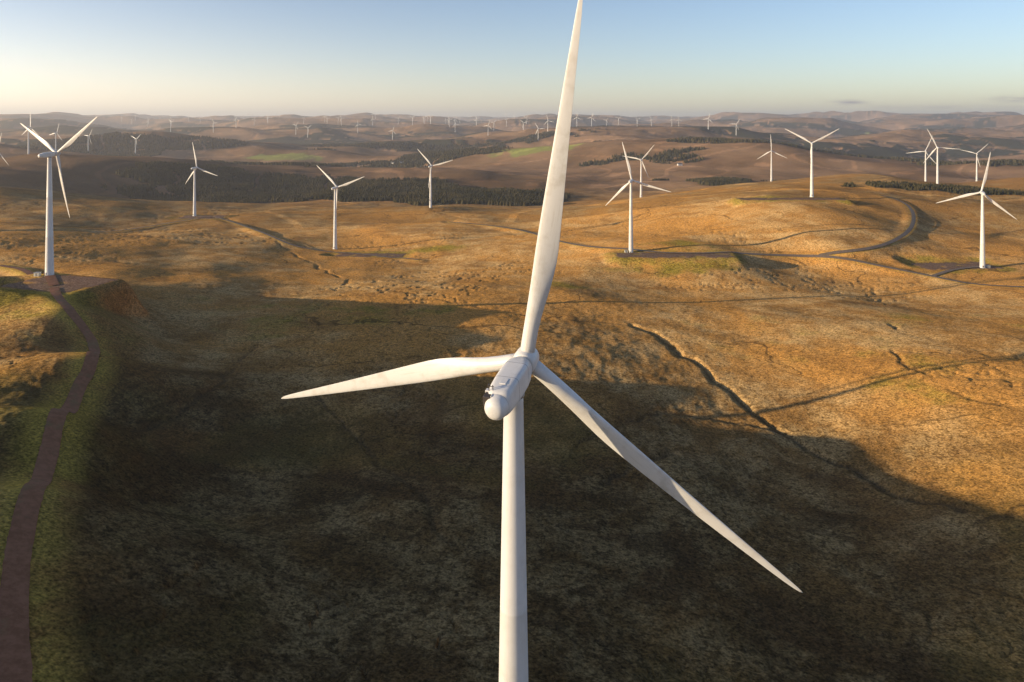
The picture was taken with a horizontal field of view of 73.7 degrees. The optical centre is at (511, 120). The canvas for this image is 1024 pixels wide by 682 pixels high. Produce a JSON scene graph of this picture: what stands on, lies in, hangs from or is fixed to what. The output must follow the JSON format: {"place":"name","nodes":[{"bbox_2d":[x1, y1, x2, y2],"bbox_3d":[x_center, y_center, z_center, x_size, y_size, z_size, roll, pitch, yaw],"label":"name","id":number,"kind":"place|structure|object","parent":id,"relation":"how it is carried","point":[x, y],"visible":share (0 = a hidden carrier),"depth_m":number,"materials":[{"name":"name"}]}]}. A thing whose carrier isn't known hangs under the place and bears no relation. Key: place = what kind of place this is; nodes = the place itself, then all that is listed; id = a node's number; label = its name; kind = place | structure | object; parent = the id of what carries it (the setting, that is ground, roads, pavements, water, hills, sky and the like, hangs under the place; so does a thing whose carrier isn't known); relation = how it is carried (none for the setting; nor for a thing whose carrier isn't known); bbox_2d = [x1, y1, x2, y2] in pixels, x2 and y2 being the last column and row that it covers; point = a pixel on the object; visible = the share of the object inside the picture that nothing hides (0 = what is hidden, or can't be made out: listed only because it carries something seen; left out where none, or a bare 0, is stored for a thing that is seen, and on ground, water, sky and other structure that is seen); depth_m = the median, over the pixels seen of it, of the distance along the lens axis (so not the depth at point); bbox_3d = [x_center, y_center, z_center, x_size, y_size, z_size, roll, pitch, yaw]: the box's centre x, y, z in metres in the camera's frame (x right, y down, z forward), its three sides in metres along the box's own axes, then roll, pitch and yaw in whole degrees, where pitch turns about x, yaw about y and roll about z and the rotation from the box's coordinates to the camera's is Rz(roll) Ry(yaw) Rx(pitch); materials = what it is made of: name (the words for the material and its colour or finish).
{"place":"outdoors","nodes":[
{"label":"outdoors","id":0,"kind":"place"},
{"bbox_2d":[0,265,58,285],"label":"track","id":1,"kind":"structure","parent":0,"point":[51,280],"depth_m":443.88,"materials":[{"name":"grey gravel"}]},
{"bbox_2d":[0,287,100,681],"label":"track","id":2,"kind":"structure","parent":0,"point":[16,665],"depth_m":157.74,"materials":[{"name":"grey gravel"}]},
{"bbox_2d":[101,218,196,231],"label":"track","id":3,"kind":"structure","parent":0,"point":[148,226],"depth_m":1004.42,"materials":[{"name":"grey gravel"}]},
{"bbox_2d":[215,217,417,259],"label":"track","id":4,"kind":"structure","parent":0,"point":[300,246],"depth_m":897.04,"materials":[{"name":"grey gravel"}]},
{"bbox_2d":[0,111,1023,681],"bbox_3d":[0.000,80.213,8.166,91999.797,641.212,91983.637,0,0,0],"label":"ground","id":5,"kind":"structure","parent":0,"point":[838,443],"depth_m":320.36,"materials":[{"name":"brown plant"}]},
{"bbox_2d":[22,115,37,153],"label":"wind turbine","id":6,"kind":"object","parent":5,"relation":"on","point":[28,134],"visible":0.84,"depth_m":2038.87,"materials":[{"name":"paint"}]},
{"bbox_2d":[34,272,40,276],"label":"transformer kiosk","id":7,"kind":"object","parent":5,"relation":"on","point":[37,274],"visible":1,"depth_m":443.31,"materials":[{"name":"beige paint"}]},
{"bbox_2d":[50,125,61,149],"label":"wind turbine","id":8,"kind":"object","parent":5,"relation":"on","point":[55,137],"visible":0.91,"depth_m":3020.75,"materials":[{"name":"paint"}]},
{"bbox_2d":[20,117,96,275],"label":"wind turbine","id":9,"kind":"object","parent":5,"relation":"on","point":[49,255],"visible":0.96,"depth_m":445.38,"materials":[{"name":"paint"}]},
{"bbox_2d":[185,142,216,215],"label":"wind turbine","id":10,"kind":"object","parent":5,"relation":"on","point":[194,196],"visible":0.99,"depth_m":1141.66,"materials":[{"name":"paint"}]},
{"bbox_2d":[318,167,364,248],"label":"wind turbine","id":11,"kind":"object","parent":5,"relation":"on","point":[335,217],"visible":1,"depth_m":895.90,"materials":[{"name":"paint"}]},
{"bbox_2d":[418,150,451,207],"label":"wind turbine","id":12,"kind":"object","parent":5,"relation":"on","point":[430,194],"visible":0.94,"depth_m":1245.55,"materials":[{"name":"paint"}]},
{"bbox_2d":[17,128,1023,205],"bbox_3d":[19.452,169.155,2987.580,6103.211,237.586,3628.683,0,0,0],"label":"conifer forest","id":13,"kind":"object","parent":5,"relation":"on","point":[413,191],"visible":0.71,"depth_m":2054.63,"materials":[{"name":"green wood"}]},
{"bbox_2d":[281,0,802,681],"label":"wind turbine","id":14,"kind":"object","parent":5,"relation":"on","point":[505,390],"visible":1,"depth_m":83.87,"materials":[{"name":"paint"}]},
{"bbox_2d":[605,142,669,252],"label":"wind turbine","id":15,"kind":"object","parent":5,"relation":"on","point":[631,180],"visible":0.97,"depth_m":748.81,"materials":[{"name":"paint"}]},
{"bbox_2d":[627,145,653,196],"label":"wind turbine","id":16,"kind":"object","parent":5,"relation":"on","point":[641,171],"visible":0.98,"depth_m":1498.88,"materials":[{"name":"paint"}]},
{"bbox_2d":[759,134,785,180],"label":"wind turbine","id":17,"kind":"object","parent":5,"relation":"on","point":[771,151],"visible":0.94,"depth_m":1810.99,"materials":[{"name":"paint"}]},
{"bbox_2d":[786,129,837,196],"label":"wind turbine","id":18,"kind":"object","parent":5,"relation":"on","point":[811,176],"visible":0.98,"depth_m":1031.00,"materials":[{"name":"paint"}]},
{"bbox_2d":[910,135,933,181],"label":"wind turbine","id":19,"kind":"object","parent":5,"relation":"on","point":[925,178],"visible":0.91,"depth_m":1744.46,"materials":[{"name":"paint"}]},
{"bbox_2d":[924,129,954,183],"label":"wind turbine","id":20,"kind":"object","parent":5,"relation":"on","point":[937,173],"visible":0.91,"depth_m":1454.13,"materials":[{"name":"paint"}]},
{"bbox_2d":[963,147,983,180],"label":"wind turbine","id":21,"kind":"object","parent":5,"relation":"on","point":[976,163],"visible":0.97,"depth_m":2041.54,"materials":[{"name":"paint"}]},
{"bbox_2d":[937,152,1015,267],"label":"wind turbine","id":22,"kind":"object","parent":5,"relation":"on","point":[982,241],"visible":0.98,"depth_m":726.77,"materials":[{"name":"paint"}]},
{"bbox_2d":[0,0,1023,116],"label":"sky","id":23,"kind":"structure","parent":0,"point":[189,58],"materials":[{"name":"blue"}]},
{"bbox_2d":[453,222,1023,286],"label":"track","id":24,"kind":"structure","parent":0,"point":[822,256],"depth_m":749.67,"materials":[{"name":"grey gravel"}]},
{"bbox_2d":[819,195,915,254],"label":"track","id":25,"kind":"structure","parent":0,"point":[910,227],"depth_m":790.72,"materials":[{"name":"grey gravel"}]},
{"bbox_2d":[932,265,985,275],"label":"track","id":26,"kind":"structure","parent":0,"point":[941,272],"depth_m":710.15,"materials":[{"name":"grey gravel"}]}
]}

